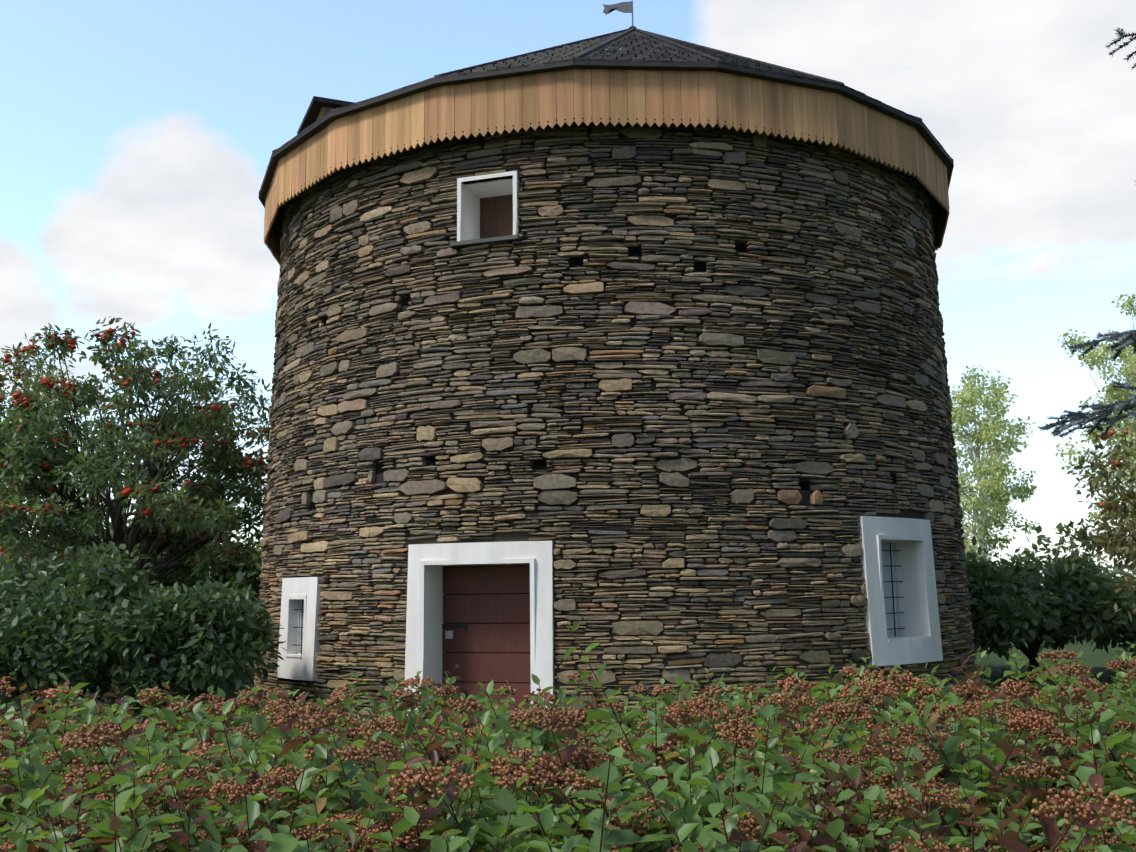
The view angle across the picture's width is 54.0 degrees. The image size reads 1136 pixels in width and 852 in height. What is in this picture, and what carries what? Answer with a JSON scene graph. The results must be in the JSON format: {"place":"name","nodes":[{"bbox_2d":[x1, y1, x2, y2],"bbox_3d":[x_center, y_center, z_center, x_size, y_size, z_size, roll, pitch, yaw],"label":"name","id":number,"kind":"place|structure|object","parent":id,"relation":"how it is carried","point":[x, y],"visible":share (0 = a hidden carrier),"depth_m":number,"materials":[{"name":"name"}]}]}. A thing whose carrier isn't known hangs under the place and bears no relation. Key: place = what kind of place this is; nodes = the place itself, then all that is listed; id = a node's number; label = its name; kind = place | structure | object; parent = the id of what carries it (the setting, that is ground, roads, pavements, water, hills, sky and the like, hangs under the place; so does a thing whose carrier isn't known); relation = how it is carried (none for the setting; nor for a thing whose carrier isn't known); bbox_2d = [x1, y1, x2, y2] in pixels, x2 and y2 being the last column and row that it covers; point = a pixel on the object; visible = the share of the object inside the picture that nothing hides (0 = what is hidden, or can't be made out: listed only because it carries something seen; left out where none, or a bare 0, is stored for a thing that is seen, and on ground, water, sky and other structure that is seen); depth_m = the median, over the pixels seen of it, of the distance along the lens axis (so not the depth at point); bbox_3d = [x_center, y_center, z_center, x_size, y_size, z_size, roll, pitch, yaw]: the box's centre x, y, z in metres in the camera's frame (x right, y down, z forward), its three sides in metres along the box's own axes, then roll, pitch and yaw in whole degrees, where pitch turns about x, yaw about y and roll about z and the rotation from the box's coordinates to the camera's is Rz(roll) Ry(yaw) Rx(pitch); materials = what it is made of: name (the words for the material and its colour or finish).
{"place":"outdoors","nodes":[
{"label":"outdoors","id":0,"kind":"place"},
{"bbox_2d":[0,593,1134,732],"bbox_3d":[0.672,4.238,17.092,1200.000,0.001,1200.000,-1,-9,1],"label":"ground","id":1,"kind":"structure","parent":0,"point":[1096,660],"depth_m":24.08,"materials":[{"name":"green plant"}]},
{"bbox_2d":[0,518,63,584],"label":"bush","id":2,"kind":"object","parent":1,"relation":"on","point":[24,550],"visible":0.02,"depth_m":22.84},
{"bbox_2d":[1,473,261,601],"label":"branches","id":3,"kind":"object","parent":1,"relation":"on","point":[251,575],"depth_m":22.75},
{"bbox_2d":[0,317,271,703],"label":"rowan tree","id":4,"kind":"object","parent":1,"relation":"on","point":[11,449],"depth_m":17.23,"materials":[{"name":"green plant"}]},
{"bbox_2d":[0,327,268,593],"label":"red berries","id":5,"kind":"object","parent":4,"relation":"on","point":[126,492],"visible":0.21,"depth_m":17.15,"materials":[{"name":"red plant"}]},
{"bbox_2d":[0,541,286,733],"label":"hedge tree","id":6,"kind":"object","parent":1,"relation":"on","point":[163,618],"depth_m":11.71,"materials":[{"name":"green plant"}]},
{"bbox_2d":[0,622,1135,851],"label":"shrub","id":7,"kind":"object","parent":1,"relation":"on","point":[1008,834],"depth_m":2.76,"materials":[{"name":"green plant"}]},
{"bbox_2d":[0,650,1135,851],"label":"flower clusters","id":8,"kind":"object","parent":7,"relation":"attached to","point":[550,779],"visible":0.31,"depth_m":2.88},
{"bbox_2d":[265,123,964,723],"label":"tower wall","id":9,"kind":"structure","parent":1,"relation":"on","point":[511,537],"depth_m":12.74,"materials":[{"name":"grey stone"}]},
{"bbox_2d":[442,194,530,729],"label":"door","id":10,"kind":"structure","parent":9,"relation":"in","point":[496,220],"depth_m":12.85,"materials":[{"name":"red wood"}]},
{"bbox_2d":[445,631,453,638],"bbox_3d":[-1.374,2.423,12.936,0.101,0.090,0.062,-1,-9,1],"label":"door lock","id":11,"kind":"object","parent":10,"relation":"attached to","point":[449,634],"visible":0.93,"depth_m":12.92,"materials":[{"name":"silver metal"}]},
{"bbox_2d":[299,545,897,652],"bbox_3d":[0.340,2.145,13.788,7.571,1.330,0.611,-1,-9,2],"label":"window pane","id":12,"kind":"structure","parent":9,"relation":"in","point":[887,586],"depth_m":13.86,"materials":[{"name":"clear glass"}]},
{"bbox_2d":[293,542,904,707],"bbox_3d":[0.343,2.378,13.485,7.679,1.860,1.230,-1,-9,1],"label":"tower ironwork","id":13,"kind":"object","parent":9,"relation":"attached to","point":[463,626],"visible":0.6,"depth_m":13.76,"materials":[{"name":"black metal"}]},
{"bbox_2d":[264,69,948,265],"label":"wooden fascia","id":14,"kind":"structure","parent":9,"relation":"attached to","point":[560,96],"depth_m":13.32,"materials":[{"name":"brown wood"}]},
{"bbox_2d":[259,26,953,207],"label":"tower roof","id":15,"kind":"structure","parent":9,"relation":"on","point":[607,51],"depth_m":13.90,"materials":[{"name":"black"}]},
{"bbox_2d":[297,96,354,134],"bbox_3d":[-3.355,-4.089,16.631,1.150,0.990,1.360,3,-9,-23],"label":"dormer","id":16,"kind":"object","parent":15,"relation":"on","point":[319,108],"visible":0.18,"depth_m":16.06,"materials":[{"name":"black"}]},
{"bbox_2d":[603,0,632,25],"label":"weather vane","id":17,"kind":"object","parent":15,"relation":"on","point":[625,7],"visible":0.85,"depth_m":18.77,"materials":[{"name":"grey metal"}]},
{"bbox_2d":[277,171,942,715],"bbox_3d":[0.412,0.510,13.437,8.336,6.900,2.395,-1,-9,1],"label":"tower plaster","id":18,"kind":"object","parent":9,"relation":"attached to","point":[915,639],"visible":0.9,"depth_m":13.08,"materials":[{"name":"white paint"}]},
{"bbox_2d":[253,108,976,730],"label":"tower stones","id":19,"kind":"object","parent":9,"relation":"attached to","point":[899,254],"visible":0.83,"depth_m":13.07,"materials":[{"name":"stone"}]},
{"bbox_2d":[965,522,1135,672],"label":"bush","id":20,"kind":"object","parent":1,"relation":"on","point":[1081,611],"depth_m":20.02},
{"bbox_2d":[1042,421,1135,621],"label":"tree","id":21,"kind":"object","parent":1,"relation":"on","point":[1115,538],"depth_m":13.03,"materials":[{"name":"green plant"}]},
{"bbox_2d":[1098,430,1133,511],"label":"red berries","id":22,"kind":"object","parent":21,"relation":"attached to","point":[1116,464],"visible":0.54,"depth_m":13.11,"materials":[{"name":"red plant"}]},
{"bbox_2d":[0,0,1135,588],"label":"sky","id":23,"kind":"structure","parent":0,"point":[138,138],"materials":[{"name":"blue"}]},
{"bbox_2d":[271,97,942,240],"bbox_3d":[0.583,-3.041,18.180,10.614,0.001,10.614,-1,-9,1],"label":"roof eave","id":24,"kind":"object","parent":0,"point":[935,207],"depth_m":17.02,"materials":[{"name":"brown wood"}]},
{"bbox_2d":[269,118,949,222],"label":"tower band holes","id":25,"kind":"object","parent":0,"point":[610,119],"visible":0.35,"depth_m":13.21,"materials":[{"name":"black"}]},
{"bbox_2d":[310,243,915,712],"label":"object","id":26,"kind":"object","parent":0,"point":[634,251],"visible":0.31,"depth_m":12.92,"materials":[{"name":"black"}]},
{"bbox_2d":[948,365,1039,569],"bbox_3d":[12.531,2.287,34.307,4.365,8.672,4.462,-1,-9,1],"label":"birch tree","id":27,"kind":"object","parent":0,"point":[994,471],"depth_m":34.06,"materials":[{"name":"green plant"}]},
{"bbox_2d":[1036,27,1135,439],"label":"spruce tree","id":28,"kind":"object","parent":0,"point":[1125,341],"depth_m":5.34,"materials":[{"name":"green plant"}]},
{"bbox_2d":[1055,291,1135,563],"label":"birch tree","id":29,"kind":"object","parent":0,"point":[1122,393],"depth_m":29.60,"materials":[{"name":"green plant"}]}
]}

